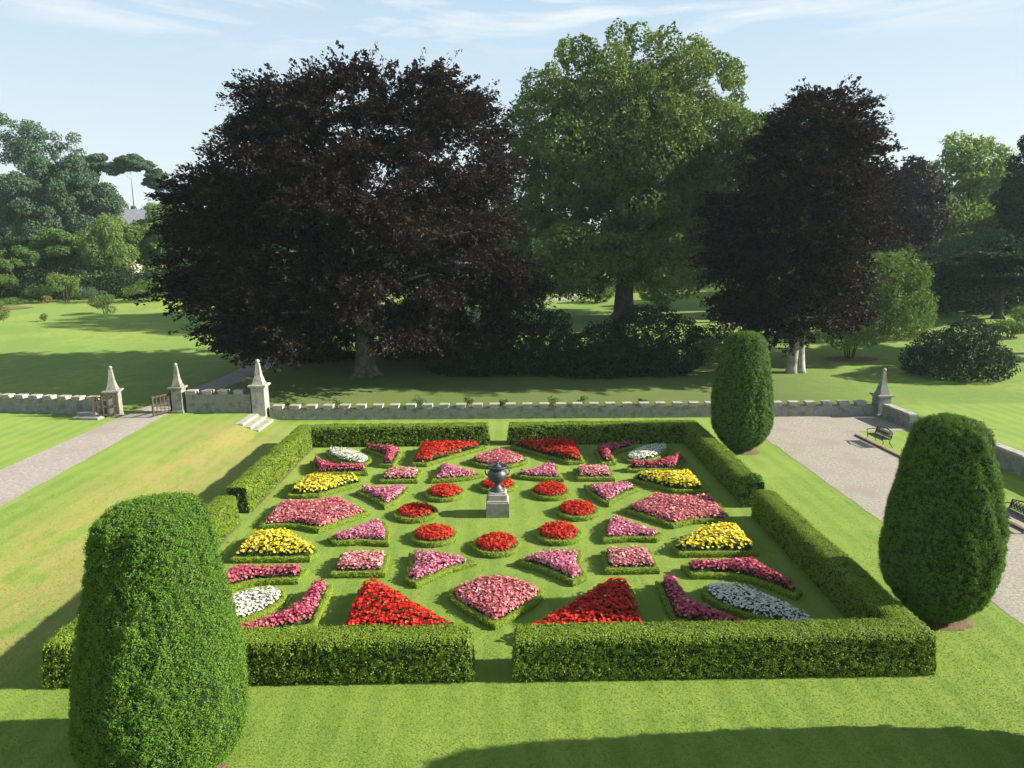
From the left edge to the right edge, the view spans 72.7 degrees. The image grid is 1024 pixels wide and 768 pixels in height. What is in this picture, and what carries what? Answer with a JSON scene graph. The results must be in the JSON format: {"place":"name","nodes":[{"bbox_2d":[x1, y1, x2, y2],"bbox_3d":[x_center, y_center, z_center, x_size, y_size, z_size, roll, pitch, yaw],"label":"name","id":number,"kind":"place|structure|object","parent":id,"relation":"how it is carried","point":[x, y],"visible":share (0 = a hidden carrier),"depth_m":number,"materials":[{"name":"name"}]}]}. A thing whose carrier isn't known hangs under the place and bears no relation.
{"place":"outdoors","nodes":[
{"label":"outdoors","id":0,"kind":"place"},
{"bbox_2d":[0,413,168,506],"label":"path","id":1,"kind":"structure","parent":0,"point":[17,479],"depth_m":28.16,"materials":[{"name":"beige gravel"}]},
{"bbox_2d":[135,332,327,411],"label":"path","id":2,"kind":"structure","parent":0,"point":[236,376],"depth_m":42.92,"materials":[{"name":"beige gravel"}]},
{"bbox_2d":[0,259,1023,767],"bbox_3d":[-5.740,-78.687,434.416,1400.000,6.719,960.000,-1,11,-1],"label":"lawn","id":3,"kind":"structure","parent":0,"point":[74,347],"depth_m":20.45,"materials":[{"name":"green plant"}]},
{"bbox_2d":[0,245,44,296],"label":"broadleaf tree","id":4,"kind":"object","parent":3,"relation":"on","point":[26,259],"visible":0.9,"depth_m":96.05,"materials":[{"name":"green plant"}]},
{"bbox_2d":[0,112,88,190],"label":"broadleaf tree","id":5,"kind":"object","parent":3,"relation":"on","point":[19,155],"visible":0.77,"depth_m":118.05,"materials":[{"name":"green plant"}]},
{"bbox_2d":[0,393,106,413],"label":"stone wall","id":6,"kind":"structure","parent":3,"relation":"on","point":[46,404],"depth_m":35.63,"materials":[{"name":"stone"}]},
{"bbox_2d":[45,272,82,301],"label":"leafy shrub","id":7,"kind":"object","parent":3,"relation":"on","point":[67,280],"visible":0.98,"depth_m":90.80,"materials":[{"name":"green plant"}]},
{"bbox_2d":[0,153,129,274],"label":"broadleaf tree","id":8,"kind":"object","parent":3,"relation":"on","point":[53,197],"visible":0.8,"depth_m":113.42,"materials":[{"name":"green plant"}]},
{"bbox_2d":[25,228,111,291],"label":"broadleaf tree","id":9,"kind":"object","parent":3,"relation":"on","point":[55,243],"visible":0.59,"depth_m":104.01,"materials":[{"name":"green plant"}]},
{"bbox_2d":[73,153,127,176],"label":"pine tree","id":10,"kind":"object","parent":3,"relation":"on","point":[94,160],"visible":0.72,"depth_m":138.13,"materials":[{"name":"green plant"}]},
{"bbox_2d":[78,212,146,292],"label":"birch tree","id":11,"kind":"object","parent":3,"relation":"on","point":[103,245],"visible":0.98,"depth_m":97.83,"materials":[{"name":"green plant"}]},
{"bbox_2d":[101,366,124,416],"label":"obelisk pillar","id":12,"kind":"structure","parent":3,"relation":"on","point":[112,388],"depth_m":34.72,"materials":[{"name":"stone"}]},
{"bbox_2d":[100,153,157,208],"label":"pine tree","id":13,"kind":"object","parent":3,"relation":"on","point":[135,162],"visible":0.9,"depth_m":138.97,"materials":[{"name":"green plant"}]},
{"bbox_2d":[0,263,269,300],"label":"undergrowth","id":14,"kind":"object","parent":3,"relation":"on","point":[110,282],"visible":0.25,"depth_m":95.80,"materials":[{"name":"green plant"}]},
{"bbox_2d":[0,241,296,296],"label":"undergrowth","id":15,"kind":"object","parent":3,"relation":"on","point":[92,271],"visible":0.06,"depth_m":103.70,"materials":[{"name":"green plant"}]},
{"bbox_2d":[129,202,188,267],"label":"broadleaf tree","id":16,"kind":"object","parent":3,"relation":"on","point":[148,242],"visible":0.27,"depth_m":102.04,"materials":[{"name":"green plant"}]},
{"bbox_2d":[167,363,187,413],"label":"obelisk pillar","id":17,"kind":"structure","parent":3,"relation":"on","point":[176,388],"depth_m":35.37,"materials":[{"name":"stone"}]},
{"bbox_2d":[185,389,251,412],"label":"stone wall","id":18,"kind":"structure","parent":3,"relation":"on","point":[221,401],"depth_m":35.48,"materials":[{"name":"stone"}]},
{"bbox_2d":[213,758,227,767],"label":"soil","id":19,"kind":"structure","parent":3,"relation":"on","point":[223,765],"depth_m":11.69,"materials":[{"name":"brown soil"}]},
{"bbox_2d":[65,490,250,767],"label":"clipped yew","id":20,"kind":"object","parent":19,"relation":"on","point":[160,674],"visible":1,"depth_m":10.17,"materials":[{"name":"green plant"}]},
{"bbox_2d":[39,495,476,689],"bbox_3d":[-5.116,4.747,17.986,8.733,1.113,8.741,-1,11,-1],"label":"clipped hedge","id":21,"kind":"object","parent":3,"relation":"on","point":[358,654],"visible":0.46,"depth_m":13.86,"materials":[{"name":"green plant"}]},
{"bbox_2d":[231,585,286,625],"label":"flower bed","id":22,"kind":"object","parent":3,"relation":"on","point":[250,602],"visible":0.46,"depth_m":16.68,"materials":[{"name":"white plant"}]},
{"bbox_2d":[247,359,270,416],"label":"obelisk pillar","id":23,"kind":"structure","parent":3,"relation":"on","point":[259,385],"depth_m":35.25,"materials":[{"name":"stone"}]},
{"bbox_2d":[226,563,309,591],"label":"flower bed","id":24,"kind":"object","parent":3,"relation":"on","point":[282,574],"visible":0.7,"depth_m":18.10,"materials":[{"name":"pink plant"}]},
{"bbox_2d":[230,528,321,563],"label":"flower bed","id":25,"kind":"object","parent":3,"relation":"on","point":[268,545],"visible":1,"depth_m":19.48,"materials":[{"name":"yellow plant"}]},
{"bbox_2d":[240,579,334,628],"bbox_3d":[-5.034,5.314,16.288,1.515,0.511,3.171,5,12,28],"label":"flower bed","id":26,"kind":"object","parent":3,"relation":"on","point":[302,611],"visible":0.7,"depth_m":16.05,"materials":[{"name":"pink plant"}]},
{"bbox_2d":[259,495,369,533],"bbox_3d":[-6.298,4.107,22.643,3.395,0.497,2.854,-1,11,-1],"label":"flower bed","id":27,"kind":"object","parent":3,"relation":"on","point":[332,512],"visible":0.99,"depth_m":22.14,"materials":[{"name":"pink plant"}]},
{"bbox_2d":[274,314,356,363],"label":"evergreen shrub","id":28,"kind":"object","parent":3,"relation":"on","point":[346,344],"visible":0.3,"depth_m":48.66,"materials":[{"name":"green plant"}]},
{"bbox_2d":[286,473,362,498],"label":"flower bed","id":29,"kind":"object","parent":3,"relation":"on","point":[310,485],"visible":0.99,"depth_m":24.85,"materials":[{"name":"yellow plant"}]},
{"bbox_2d":[308,456,368,476],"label":"flower bed","id":30,"kind":"object","parent":3,"relation":"on","point":[323,466],"visible":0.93,"depth_m":26.81,"materials":[{"name":"pink plant"}]},
{"bbox_2d":[122,40,561,377],"bbox_3d":[-10.193,-10.023,43.867,26.602,19.754,20.946,-1,11,-1],"label":"copper beech","id":31,"kind":"object","parent":3,"relation":"on","point":[287,187],"visible":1,"depth_m":39.05,"materials":[{"name":"black plant"}]},
{"bbox_2d":[325,446,371,466],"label":"flower bed","id":32,"kind":"object","parent":3,"relation":"on","point":[349,455],"visible":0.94,"depth_m":28.42,"materials":[{"name":"white plant"}]},
{"bbox_2d":[225,421,490,513],"bbox_3d":[-5.252,2.972,27.175,8.720,1.105,8.746,-1,11,-1],"label":"clipped hedge","id":33,"kind":"object","parent":3,"relation":"on","point":[250,488],"visible":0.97,"depth_m":30.60,"materials":[{"name":"green plant"}]},
{"bbox_2d":[327,517,391,546],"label":"flower bed","id":34,"kind":"object","parent":3,"relation":"on","point":[369,532],"visible":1,"depth_m":20.55,"materials":[{"name":"pink plant"}]},
{"bbox_2d":[329,549,390,578],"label":"flower bed","id":35,"kind":"object","parent":3,"relation":"on","point":[360,564],"visible":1,"depth_m":18.58,"materials":[{"name":"pink plant"}]},
{"bbox_2d":[360,443,401,467],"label":"flower bed","id":36,"kind":"object","parent":3,"relation":"on","point":[391,451],"visible":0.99,"depth_m":29.00,"materials":[{"name":"pink plant"}]},
{"bbox_2d":[355,484,410,509],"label":"flower bed","id":37,"kind":"object","parent":3,"relation":"on","point":[387,494],"visible":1,"depth_m":24.16,"materials":[{"name":"pink plant"}]},
{"bbox_2d":[340,577,453,626],"bbox_3d":[-2.429,5.223,16.326,3.116,0.665,2.705,-1,11,-1],"label":"flower bed","id":38,"kind":"object","parent":3,"relation":"on","point":[375,602],"visible":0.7,"depth_m":15.81,"materials":[{"name":"red plant"}]},
{"bbox_2d":[379,466,422,483],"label":"flower bed","id":39,"kind":"object","parent":3,"relation":"on","point":[399,475],"visible":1,"depth_m":25.92,"materials":[{"name":"pink plant"}]},
{"bbox_2d":[390,501,438,523],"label":"flower bed","id":40,"kind":"object","parent":3,"relation":"on","point":[417,512],"visible":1,"depth_m":22.37,"materials":[{"name":"red plant"}]},
{"bbox_2d":[375,317,467,361],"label":"evergreen shrub","id":41,"kind":"object","parent":3,"relation":"on","point":[410,352],"visible":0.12,"depth_m":48.96,"materials":[{"name":"green plant"}]},
{"bbox_2d":[410,522,459,547],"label":"flower bed","id":42,"kind":"object","parent":3,"relation":"on","point":[432,532],"visible":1,"depth_m":20.55,"materials":[{"name":"red plant"}]},
{"bbox_2d":[403,549,476,588],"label":"flower bed","id":43,"kind":"object","parent":3,"relation":"on","point":[422,565],"visible":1,"depth_m":18.64,"materials":[{"name":"pink plant"}]},
{"bbox_2d":[423,482,464,502],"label":"flower bed","id":44,"kind":"object","parent":3,"relation":"on","point":[445,490],"visible":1,"depth_m":24.14,"materials":[{"name":"red plant"}]},
{"bbox_2d":[411,439,486,466],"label":"flower bed","id":45,"kind":"object","parent":3,"relation":"on","point":[427,449],"visible":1,"depth_m":28.92,"materials":[{"name":"red plant"}]},
{"bbox_2d":[431,462,484,483],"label":"flower bed","id":46,"kind":"object","parent":3,"relation":"on","point":[446,472],"visible":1,"depth_m":26.13,"materials":[{"name":"pink plant"}]},
{"bbox_2d":[424,325,528,376],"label":"evergreen shrub","id":47,"kind":"object","parent":3,"relation":"on","point":[465,345],"visible":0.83,"depth_m":43.92,"materials":[{"name":"green plant"}]},
{"bbox_2d":[443,573,543,629],"bbox_3d":[-0.362,5.143,17.169,2.250,0.448,2.245,10,15,44],"label":"flower bed","id":48,"kind":"object","parent":3,"relation":"on","point":[492,598],"visible":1,"depth_m":16.76,"materials":[{"name":"pink plant"}]},
{"bbox_2d":[469,531,522,558],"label":"flower bed","id":49,"kind":"object","parent":3,"relation":"on","point":[492,545],"visible":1,"depth_m":19.84,"materials":[{"name":"red plant"}]},
{"bbox_2d":[486,488,508,517],"bbox_3d":[-0.467,3.858,22.732,0.740,0.804,0.740,-1,11,-1],"label":"pedestal","id":50,"kind":"object","parent":3,"relation":"on","point":[497,505],"visible":0.93,"depth_m":22.40,"materials":[{"name":"stone"}]},
{"bbox_2d":[484,462,509,492],"bbox_3d":[-0.474,2.990,22.565,0.648,0.960,0.648,9,14,39],"label":"garden urn","id":51,"kind":"object","parent":50,"relation":"on","point":[497,474],"visible":1,"depth_m":22.41,"materials":[{"name":"silver metal"}]},
{"bbox_2d":[469,447,527,468],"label":"flower bed","id":52,"kind":"object","parent":3,"relation":"on","point":[509,459],"visible":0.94,"depth_m":27.89,"materials":[{"name":"pink plant"}]},
{"bbox_2d":[481,303,585,375],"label":"evergreen shrub","id":53,"kind":"object","parent":3,"relation":"on","point":[538,346],"visible":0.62,"depth_m":44.10,"materials":[{"name":"green plant"}]},
{"bbox_2d":[511,462,564,481],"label":"flower bed","id":54,"kind":"object","parent":3,"relation":"on","point":[548,471],"visible":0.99,"depth_m":26.18,"materials":[{"name":"pink plant"}]},
{"bbox_2d":[510,437,584,464],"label":"flower bed","id":55,"kind":"object","parent":3,"relation":"on","point":[569,448],"visible":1,"depth_m":29.04,"materials":[{"name":"red plant"}]},
{"bbox_2d":[529,480,570,501],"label":"flower bed","id":56,"kind":"object","parent":3,"relation":"on","point":[554,491],"visible":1,"depth_m":24.21,"materials":[{"name":"red plant"}]},
{"bbox_2d":[514,547,586,586],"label":"flower bed","id":57,"kind":"object","parent":3,"relation":"on","point":[568,562],"visible":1,"depth_m":18.65,"materials":[{"name":"pink plant"}]},
{"bbox_2d":[534,519,583,546],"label":"flower bed","id":58,"kind":"object","parent":3,"relation":"on","point":[562,533],"visible":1,"depth_m":20.59,"materials":[{"name":"red plant"}]},
{"bbox_2d":[269,400,874,419],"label":"stone wall","id":59,"kind":"structure","parent":3,"relation":"on","point":[510,410],"depth_m":35.55,"materials":[{"name":"stone"}]},
{"bbox_2d":[555,499,599,521],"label":"flower bed","id":60,"kind":"object","parent":3,"relation":"on","point":[575,510],"visible":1,"depth_m":22.41,"materials":[{"name":"red plant"}]},
{"bbox_2d":[532,577,646,624],"bbox_3d":[1.606,5.182,16.366,3.090,0.646,2.682,-1,11,-1],"label":"flower bed","id":61,"kind":"object","parent":3,"relation":"on","point":[610,599],"visible":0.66,"depth_m":15.89,"materials":[{"name":"red plant"}]},
{"bbox_2d":[573,464,615,481],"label":"flower bed","id":62,"kind":"object","parent":3,"relation":"on","point":[596,473],"visible":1,"depth_m":26.00,"materials":[{"name":"pink plant"}]},
{"bbox_2d":[541,318,654,378],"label":"evergreen shrub","id":63,"kind":"object","parent":3,"relation":"on","point":[592,356],"visible":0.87,"depth_m":43.13,"materials":[{"name":"green plant"}]},
{"bbox_2d":[583,481,638,506],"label":"flower bed","id":64,"kind":"object","parent":3,"relation":"on","point":[607,494],"visible":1,"depth_m":24.23,"materials":[{"name":"pink plant"}]},
{"bbox_2d":[593,440,634,465],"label":"flower bed","id":65,"kind":"object","parent":3,"relation":"on","point":[602,452],"visible":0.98,"depth_m":29.07,"materials":[{"name":"pink plant"}]},
{"bbox_2d":[485,17,762,319],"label":"broadleaf tree","id":66,"kind":"object","parent":3,"relation":"on","point":[648,124],"visible":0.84,"depth_m":63.28,"materials":[{"name":"green plant"}]},
{"bbox_2d":[600,545,661,574],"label":"flower bed","id":67,"kind":"object","parent":3,"relation":"on","point":[633,559],"visible":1,"depth_m":18.67,"materials":[{"name":"pink plant"}]},
{"bbox_2d":[601,515,664,544],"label":"flower bed","id":68,"kind":"object","parent":3,"relation":"on","point":[615,526],"visible":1,"depth_m":20.65,"materials":[{"name":"pink plant"}]},
{"bbox_2d":[506,419,765,507],"bbox_3d":[4.142,2.887,27.278,8.720,1.101,8.728,-1,11,-1],"label":"clipped hedge","id":69,"kind":"object","parent":3,"relation":"on","point":[724,465],"visible":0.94,"depth_m":30.70,"materials":[{"name":"green plant"}]},
{"bbox_2d":[624,442,669,463],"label":"flower bed","id":70,"kind":"object","parent":3,"relation":"on","point":[657,451],"visible":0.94,"depth_m":28.54,"materials":[{"name":"white plant"}]},
{"bbox_2d":[600,304,704,377],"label":"evergreen shrub","id":71,"kind":"object","parent":3,"relation":"on","point":[659,351],"visible":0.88,"depth_m":43.61,"materials":[{"name":"green plant"}]},
{"bbox_2d":[625,451,684,472],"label":"flower bed","id":72,"kind":"object","parent":3,"relation":"on","point":[662,464],"visible":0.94,"depth_m":26.94,"materials":[{"name":"pink plant"}]},
{"bbox_2d":[632,469,707,494],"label":"flower bed","id":73,"kind":"object","parent":3,"relation":"on","point":[684,480],"visible":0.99,"depth_m":24.97,"materials":[{"name":"yellow plant"}]},
{"bbox_2d":[623,492,731,528],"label":"flower bed","id":74,"kind":"object","parent":3,"relation":"on","point":[664,509],"visible":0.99,"depth_m":22.29,"materials":[{"name":"pink plant"}]},
{"bbox_2d":[653,573,746,621],"bbox_3d":[4.220,5.212,16.430,1.515,0.518,3.109,-6,12,-28],"label":"flower bed","id":75,"kind":"object","parent":3,"relation":"on","point":[675,599],"visible":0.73,"depth_m":16.20,"materials":[{"name":"pink plant"}]},
{"bbox_2d":[682,337,721,365],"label":"leafy shrub","id":76,"kind":"object","parent":3,"relation":"on","point":[713,357],"visible":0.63,"depth_m":46.15,"materials":[{"name":"green plant"}]},
{"bbox_2d":[686,322,733,358],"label":"evergreen shrub","id":77,"kind":"object","parent":3,"relation":"on","point":[718,335],"visible":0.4,"depth_m":48.92,"materials":[{"name":"green plant"}]},
{"bbox_2d":[669,521,759,557],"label":"flower bed","id":78,"kind":"object","parent":3,"relation":"on","point":[722,539],"visible":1,"depth_m":19.61,"materials":[{"name":"yellow plant"}]},
{"bbox_2d":[510,489,939,682],"bbox_3d":[4.252,4.658,18.069,8.716,1.097,8.728,-1,11,-1],"label":"clipped hedge","id":79,"kind":"object","parent":3,"relation":"on","point":[879,631],"visible":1,"depth_m":13.96,"materials":[{"name":"green plant"}]},
{"bbox_2d":[680,556,803,600],"bbox_3d":[6.041,4.865,18.234,3.173,0.496,1.529,6,12,28],"label":"flower bed","id":80,"kind":"object","parent":3,"relation":"on","point":[708,569],"visible":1,"depth_m":18.13,"materials":[{"name":"pink plant"}]},
{"bbox_2d":[729,448,759,454],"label":"soil","id":81,"kind":"structure","parent":3,"relation":"on","point":[754,452],"depth_m":29.26,"materials":[{"name":"brown soil"}]},
{"bbox_2d":[710,330,774,451],"bbox_3d":[9.707,0.350,29.293,2.652,5.272,2.669,-1,11,-1],"label":"clipped yew","id":82,"kind":"object","parent":81,"relation":"on","point":[742,412],"visible":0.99,"depth_m":28.40,"materials":[{"name":"green plant"}]},
{"bbox_2d":[699,580,812,621],"bbox_3d":[5.868,5.209,16.569,2.955,0.455,1.407,9,15,41],"label":"flower bed","id":83,"kind":"object","parent":3,"relation":"on","point":[752,602],"visible":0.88,"depth_m":16.48,"materials":[{"name":"white plant"}]},
{"bbox_2d":[677,106,865,291],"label":"broadleaf tree","id":84,"kind":"object","parent":3,"relation":"on","point":[722,169],"visible":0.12,"depth_m":62.19,"materials":[{"name":"green plant"}]},
{"bbox_2d":[680,74,914,373],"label":"copper beech","id":85,"kind":"object","parent":3,"relation":"on","point":[845,137],"visible":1,"depth_m":40.35,"materials":[{"name":"brown plant"}]},
{"bbox_2d":[824,356,878,361],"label":"soil","id":86,"kind":"structure","parent":3,"relation":"on","point":[855,359],"depth_m":48.27,"materials":[{"name":"brown soil"}]},
{"bbox_2d":[822,318,885,358],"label":"tree","id":87,"kind":"object","parent":86,"relation":"on","point":[855,337],"visible":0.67,"depth_m":47.86,"materials":[{"name":"green plant"}]},
{"bbox_2d":[869,368,894,416],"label":"obelisk pillar","id":88,"kind":"structure","parent":3,"relation":"on","point":[881,394],"depth_m":35.19,"materials":[{"name":"stone"}]},
{"bbox_2d":[836,248,939,340],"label":"leafy shrub","id":89,"kind":"object","parent":3,"relation":"on","point":[895,309],"visible":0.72,"depth_m":55.13,"materials":[{"name":"green plant"}]},
{"bbox_2d":[882,404,917,428],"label":"stone wall","id":90,"kind":"structure","parent":3,"relation":"on","point":[905,418],"depth_m":33.80,"materials":[{"name":"stone"}]},
{"bbox_2d":[868,155,950,251],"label":"copper tree","id":91,"kind":"object","parent":3,"relation":"on","point":[929,195],"visible":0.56,"depth_m":76.22,"materials":[{"name":"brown plant"}]},
{"bbox_2d":[857,250,972,313],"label":"leafy shrub","id":92,"kind":"object","parent":3,"relation":"on","point":[923,258],"visible":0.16,"depth_m":68.80,"materials":[{"name":"green plant"}]},
{"bbox_2d":[902,603,972,630],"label":"soil","id":93,"kind":"structure","parent":3,"relation":"on","point":[957,625],"depth_m":15.83,"materials":[{"name":"brown soil"}]},
{"bbox_2d":[877,412,1011,624],"bbox_3d":[9.803,3.102,15.870,2.533,4.961,2.532,-1,11,-1],"label":"clipped yew","id":94,"kind":"object","parent":93,"relation":"on","point":[945,530],"visible":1,"depth_m":15.01,"materials":[{"name":"green plant"}]},
{"bbox_2d":[881,241,1023,315],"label":"undergrowth","id":95,"kind":"object","parent":3,"relation":"on","point":[972,311],"visible":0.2,"depth_m":68.30,"materials":[{"name":"green plant"}]},
{"bbox_2d":[898,316,1020,382],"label":"evergreen shrub","id":96,"kind":"object","parent":3,"relation":"on","point":[962,355],"visible":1,"depth_m":41.56,"materials":[{"name":"green plant"}]},
{"bbox_2d":[914,251,1023,318],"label":"cedar","id":97,"kind":"object","parent":3,"relation":"on","point":[1001,274],"visible":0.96,"depth_m":63.02,"materials":[{"name":"green plant"}]},
{"bbox_2d":[917,226,1023,309],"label":"tree","id":98,"kind":"object","parent":3,"relation":"on","point":[974,242],"visible":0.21,"depth_m":70.34,"materials":[{"name":"green plant"}]},
{"bbox_2d":[922,130,1019,252],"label":"broadleaf tree","id":99,"kind":"object","parent":3,"relation":"on","point":[969,173],"visible":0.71,"depth_m":82.65,"materials":[{"name":"green plant"}]},
{"bbox_2d":[987,135,1023,252],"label":"evergreen tree","id":100,"kind":"object","parent":3,"relation":"on","point":[1009,196],"visible":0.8,"depth_m":71.02,"materials":[{"name":"green plant"}]},
{"bbox_2d":[988,319,1023,337],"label":"leafy shrub","id":101,"kind":"object","parent":3,"relation":"on","point":[1013,327],"visible":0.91,"depth_m":54.68,"materials":[{"name":"green plant"}]},
{"bbox_2d":[993,442,1023,476],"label":"stone wall","id":102,"kind":"structure","parent":3,"relation":"on","point":[1008,458],"depth_m":26.69,"materials":[{"name":"stone"}]},
{"bbox_2d":[0,0,1023,235],"label":"sky","id":103,"kind":"structure","parent":0,"point":[143,78],"materials":[{"name":"blue"}]},
{"bbox_2d":[770,416,910,431],"bbox_3d":[15.077,1.920,34.185,7.372,0.001,3.364,-1,11,-1],"label":"gravel court","id":104,"kind":"object","parent":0,"point":[818,423],"visible":0.78,"depth_m":33.95,"materials":[{"name":"beige gravel"}]},
{"bbox_2d":[766,431,1023,624],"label":"gravel court","id":105,"kind":"object","parent":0,"point":[860,472],"visible":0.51,"depth_m":26.69,"materials":[{"name":"beige gravel"}]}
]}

